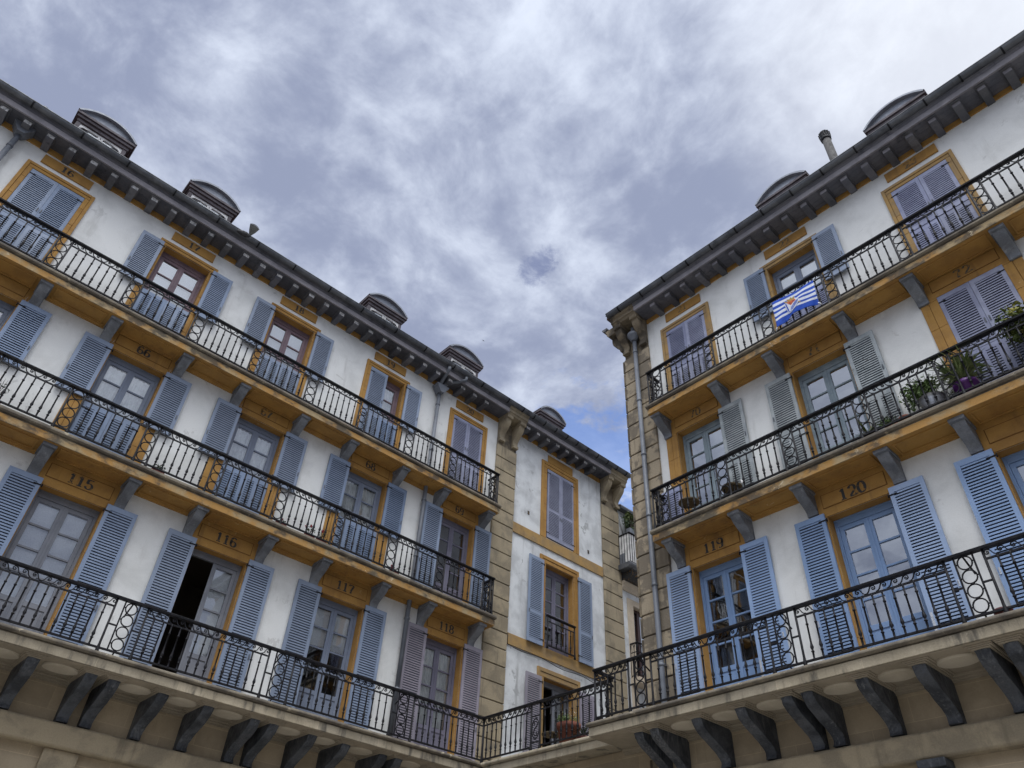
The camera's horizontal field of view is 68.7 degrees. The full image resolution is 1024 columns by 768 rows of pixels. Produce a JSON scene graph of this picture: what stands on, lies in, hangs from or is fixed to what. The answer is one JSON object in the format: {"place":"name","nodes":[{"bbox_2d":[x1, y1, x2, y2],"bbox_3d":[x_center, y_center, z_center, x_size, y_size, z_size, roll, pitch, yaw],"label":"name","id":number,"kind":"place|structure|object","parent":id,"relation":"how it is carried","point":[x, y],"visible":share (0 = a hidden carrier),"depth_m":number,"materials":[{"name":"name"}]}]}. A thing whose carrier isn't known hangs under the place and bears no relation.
{"place":"outdoors","nodes":[
{"label":"outdoors","id":0,"kind":"place"},
{"bbox_2d":[0,0,1023,510],"label":"sky","id":1,"kind":"structure","parent":0,"point":[509,174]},
{"bbox_2d":[617,504,645,710],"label":"narrow house","id":2,"kind":"structure","parent":0,"point":[633,639],"depth_m":24.00,"materials":[{"name":"paint"}]},
{"bbox_2d":[617,511,633,563],"bbox_3d":[3.961,5.208,25.222,0.844,2.227,0.681,9,-41,-6],"label":"hedge plant","id":3,"kind":"object","parent":2,"relation":"on","point":[628,516],"visible":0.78,"depth_m":25.46,"materials":[{"name":"green plant"}]},
{"bbox_2d":[626,519,633,533],"bbox_3d":[4.498,5.119,25.549,1.600,0.629,0.211,33,-49,-29],"label":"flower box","id":4,"kind":"object","parent":2,"relation":"attached to","point":[630,529],"visible":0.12,"depth_m":25.08,"materials":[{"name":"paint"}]},
{"bbox_2d":[633,609,643,677],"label":"door","id":5,"kind":"structure","parent":2,"relation":"in","point":[637,625],"depth_m":23.78,"materials":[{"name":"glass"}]},
{"bbox_2d":[721,480,742,493],"bbox_3d":[4.350,2.111,14.773,0.414,0.660,0.458,33,-49,-29],"label":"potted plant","id":6,"kind":"object","parent":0,"point":[726,489],"visible":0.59,"depth_m":14.74,"materials":[{"name":"plant"}]},
{"bbox_2d":[554,30,1023,767],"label":"apartment building","id":7,"kind":"structure","parent":0,"point":[936,482],"depth_m":13.61,"materials":[{"name":"white paint"}]},
{"bbox_2d":[481,736,622,767],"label":"balcony walkway","id":8,"kind":"structure","parent":7,"relation":"attached to","point":[571,751],"depth_m":14.71,"materials":[{"name":"stone"}]},
{"bbox_2d":[480,679,612,762],"bbox_3d":[0.627,6.967,15.358,0.100,0.970,3.818,33,-49,-29],"label":"balcony railing","id":9,"kind":"object","parent":8,"relation":"on","point":[547,700],"visible":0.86,"depth_m":15.44,"materials":[{"name":"black metal"}]},
{"bbox_2d":[542,731,558,746],"bbox_3d":[0.808,7.418,15.431,0.410,0.402,0.410,33,-49,-29],"label":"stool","id":10,"kind":"object","parent":8,"relation":"on","point":[552,735],"visible":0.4,"depth_m":15.47,"materials":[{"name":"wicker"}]},
{"bbox_2d":[557,710,580,742],"bbox_3d":[1.155,7.060,15.294,0.500,0.794,0.513,33,-49,-29],"label":"potted plant","id":11,"kind":"object","parent":8,"relation":"on","point":[564,726],"visible":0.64,"depth_m":15.15,"materials":[{"name":"green plant"}]},
{"bbox_2d":[570,725,588,738],"bbox_3d":[1.415,6.965,14.896,0.563,0.442,0.542,33,-49,-29],"label":"potted plant","id":12,"kind":"object","parent":8,"relation":"on","point":[581,730],"visible":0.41,"depth_m":14.83,"materials":[{"name":"green plant"}]},
{"bbox_2d":[678,496,699,513],"bbox_3d":[3.629,2.611,15.264,0.430,0.485,0.430,33,-49,-29],"label":"potted plant","id":13,"kind":"object","parent":7,"relation":"on","point":[690,500],"visible":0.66,"depth_m":15.37,"materials":[{"name":"plant"}]},
{"bbox_2d":[683,418,728,511],"bbox_3d":[4.257,1.921,16.009,0.095,2.510,1.130,33,-49,-29],"label":"french door","id":14,"kind":"structure","parent":7,"relation":"in","point":[703,445],"depth_m":16.38,"materials":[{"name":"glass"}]},
{"bbox_2d":[699,557,760,688],"bbox_3d":[4.080,4.570,13.743,0.095,2.770,1.130,33,-49,-29],"label":"french door","id":15,"kind":"structure","parent":7,"relation":"in","point":[724,570],"depth_m":14.06,"materials":[{"name":"blue wood"}]},
{"bbox_2d":[772,250,824,298],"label":"french door","id":16,"kind":"structure","parent":7,"relation":"in","point":[799,273],"depth_m":16.99,"materials":[{"name":"glass"}]},
{"bbox_2d":[592,532,1023,720],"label":"balcony railing","id":17,"kind":"object","parent":7,"relation":"on","point":[982,549],"visible":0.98,"depth_m":11.37,"materials":[{"name":"black metal"}]},
{"bbox_2d":[798,353,869,456],"bbox_3d":[6.244,0.586,14.320,0.095,2.510,1.130,33,-49,-29],"label":"french door","id":18,"kind":"structure","parent":7,"relation":"in","point":[832,381],"depth_m":14.62,"materials":[{"name":"wood"}]},
{"bbox_2d":[645,148,1023,403],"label":"balcony railing","id":19,"kind":"object","parent":7,"relation":"on","point":[898,225],"visible":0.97,"depth_m":14.87,"materials":[{"name":"black metal"}]},
{"bbox_2d":[771,280,821,330],"bbox_3d":[5.836,-1.647,15.475,0.102,0.834,1.050,33,-49,-29],"label":"flag","id":20,"kind":"object","parent":19,"relation":"attached to","point":[785,308],"visible":1,"depth_m":15.48,"materials":[{"name":"blue fabric"}]},
{"bbox_2d":[650,312,1023,528],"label":"balcony railing","id":21,"kind":"object","parent":7,"relation":"on","point":[655,492],"visible":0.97,"depth_m":13.32,"materials":[{"name":"black metal"}]},
{"bbox_2d":[856,420,878,436],"bbox_3d":[6.279,0.809,13.040,0.550,0.546,0.449,-5,-41,10],"label":"potted agave","id":22,"kind":"object","parent":7,"relation":"on","point":[864,428],"visible":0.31,"depth_m":13.02,"materials":[{"name":"plant"}]},
{"bbox_2d":[877,414,891,427],"bbox_3d":[6.413,0.707,12.829,0.181,0.426,0.243,8,-41,-6],"label":"flowerpot","id":23,"kind":"object","parent":7,"relation":"on","point":[886,419],"visible":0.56,"depth_m":12.84,"materials":[{"name":"ceramic"}]},
{"bbox_2d":[834,500,934,648],"bbox_3d":[6.046,3.248,12.071,0.095,2.770,1.130,33,-49,-29],"label":"french door","id":24,"kind":"structure","parent":7,"relation":"in","point":[872,544],"depth_m":12.31,"materials":[{"name":"wood"}]},
{"bbox_2d":[898,374,945,412],"bbox_3d":[6.906,0.221,12.639,0.455,0.970,0.713,33,-49,-29],"label":"potted bush","id":25,"kind":"object","parent":7,"relation":"on","point":[918,392],"visible":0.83,"depth_m":12.57,"materials":[{"name":"green plant"}]},
{"bbox_2d":[923,345,995,395],"bbox_3d":[7.368,-0.113,12.283,0.948,1.054,1.080,33,-49,-29],"label":"potted yucca","id":26,"kind":"object","parent":7,"relation":"on","point":[960,370],"visible":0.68,"depth_m":12.21,"materials":[{"name":"plant"}]},
{"bbox_2d":[994,301,1023,346],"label":"potted shrub","id":27,"kind":"object","parent":7,"relation":"on","point":[1014,335],"visible":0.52,"depth_m":11.97,"materials":[{"name":"green plant"}]},
{"bbox_2d":[1001,450,1023,506],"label":"french door","id":28,"kind":"structure","parent":7,"relation":"in","point":[1014,463],"depth_m":11.43,"materials":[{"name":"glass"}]},
{"bbox_2d":[994,607,1013,614],"bbox_3d":[6.531,3.101,9.896,0.238,0.240,0.242,33,-49,-29],"label":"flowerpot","id":29,"kind":"object","parent":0,"point":[1001,611],"visible":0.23,"depth_m":9.90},
{"label":"ground","id":30,"kind":"structure","parent":0,"visible":0},
{"bbox_2d":[0,79,630,767],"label":"apartment building","id":31,"kind":"structure","parent":30,"relation":"on","point":[538,541],"depth_m":16.77,"materials":[{"name":"white paint"}]},
{"bbox_2d":[0,381,9,403],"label":"potted plant","id":32,"kind":"object","parent":31,"relation":"on","point":[2,386],"visible":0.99,"depth_m":13.52,"materials":[{"name":"green plant"}]},
{"bbox_2d":[0,300,15,328],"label":"french door","id":33,"kind":"structure","parent":31,"relation":"in","point":[5,308],"depth_m":14.79,"materials":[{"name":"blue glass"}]},
{"bbox_2d":[0,489,99,633],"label":"french door","id":34,"kind":"structure","parent":31,"relation":"in","point":[48,539],"depth_m":13.36,"materials":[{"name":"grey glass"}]},
{"bbox_2d":[86,354,160,423],"bbox_3d":[-8.220,0.591,15.364,1.130,2.510,0.135,33,-49,-29],"label":"french door","id":35,"kind":"structure","parent":31,"relation":"in","point":[118,387],"depth_m":15.84,"materials":[{"name":"grey glass"}]},
{"bbox_2d":[151,464,165,473],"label":"potted plant","id":36,"kind":"object","parent":31,"relation":"on","point":[159,467],"visible":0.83,"depth_m":14.81,"materials":[{"name":"green plant"}]},
{"bbox_2d":[143,251,205,311],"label":"french door","id":37,"kind":"structure","parent":31,"relation":"in","point":[174,280],"depth_m":18.02,"materials":[{"name":"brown glass"}]},
{"bbox_2d":[153,548,241,681],"bbox_3d":[-6.317,4.729,14.674,1.130,2.770,0.529,33,-49,-29],"label":"french door","id":38,"kind":"structure","parent":31,"relation":"in","point":[220,587],"depth_m":14.93,"materials":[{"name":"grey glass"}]},
{"bbox_2d":[0,555,484,760],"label":"balcony railing","id":39,"kind":"object","parent":31,"relation":"on","point":[116,597],"visible":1,"depth_m":13.53,"materials":[{"name":"black metal"}]},
{"bbox_2d":[0,350,495,613],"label":"balcony railing","id":40,"kind":"object","parent":31,"relation":"on","point":[490,582],"visible":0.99,"depth_m":15.78,"materials":[{"name":"black metal"}]},
{"bbox_2d":[237,223,258,236],"bbox_3d":[-6.704,-3.905,19.007,0.471,0.491,0.181,33,-49,-29],"label":"bird","id":41,"kind":"object","parent":31,"relation":"on","point":[253,228],"visible":1,"depth_m":19.01},
{"bbox_2d":[0,197,499,502],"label":"balcony railing","id":42,"kind":"object","parent":31,"relation":"on","point":[197,309],"visible":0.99,"depth_m":17.39,"materials":[{"name":"black metal"}]},
{"bbox_2d":[223,417,279,481],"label":"french door","id":43,"kind":"structure","parent":31,"relation":"in","point":[245,447],"depth_m":17.31,"materials":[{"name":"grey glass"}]},
{"bbox_2d":[262,316,309,371],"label":"french door","id":44,"kind":"structure","parent":31,"relation":"in","point":[282,341],"depth_m":19.50,"materials":[{"name":"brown glass"}]},
{"bbox_2d":[304,525,315,537],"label":"geranium","id":45,"kind":"object","parent":31,"relation":"on","point":[311,526],"visible":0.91,"depth_m":16.54,"materials":[{"name":"green plant"}]},
{"bbox_2d":[315,530,326,542],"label":"geranium","id":46,"kind":"object","parent":31,"relation":"on","point":[322,531],"visible":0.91,"depth_m":16.67,"materials":[{"name":"green plant"}]},
{"bbox_2d":[295,597,357,720],"bbox_3d":[-4.036,6.007,15.991,1.130,2.770,0.119,33,-49,-29],"label":"french door","id":47,"kind":"structure","parent":31,"relation":"in","point":[332,633],"depth_m":16.38,"materials":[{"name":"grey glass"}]},
{"bbox_2d":[339,471,381,528],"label":"french door","id":48,"kind":"structure","parent":31,"relation":"in","point":[362,502],"depth_m":18.79,"materials":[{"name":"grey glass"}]},
{"bbox_2d":[380,381,399,422],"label":"french door","id":49,"kind":"structure","parent":31,"relation":"in","point":[390,400],"depth_m":21.13,"materials":[{"name":"glass"}]},
{"bbox_2d":[414,638,456,752],"bbox_3d":[-1.886,7.392,17.441,1.130,2.770,0.137,33,-49,-29],"label":"french door","id":50,"kind":"structure","parent":31,"relation":"in","point":[437,682],"depth_m":17.73,"materials":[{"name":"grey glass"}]},
{"bbox_2d":[435,517,468,600],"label":"french door","id":51,"kind":"structure","parent":31,"relation":"in","point":[453,527],"depth_m":20.12,"materials":[{"name":"grey wood"}]},
{"bbox_2d":[544,569,567,656],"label":"french door","id":52,"kind":"structure","parent":31,"relation":"in","point":[554,577],"depth_m":21.90,"materials":[{"name":"grey wood"}]},
{"bbox_2d":[544,681,568,744],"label":"french door","id":53,"kind":"structure","parent":31,"relation":"in","point":[556,690],"depth_m":20.17,"materials":[{"name":"grey wood"}]},
{"bbox_2d":[546,614,575,659],"bbox_3d":[1.376,7.066,20.921,1.148,0.950,0.100,33,-49,-29],"label":"window railing","id":54,"kind":"object","parent":31,"relation":"attached to","point":[562,622],"depth_m":20.94,"materials":[{"name":"black metal"}]}
]}

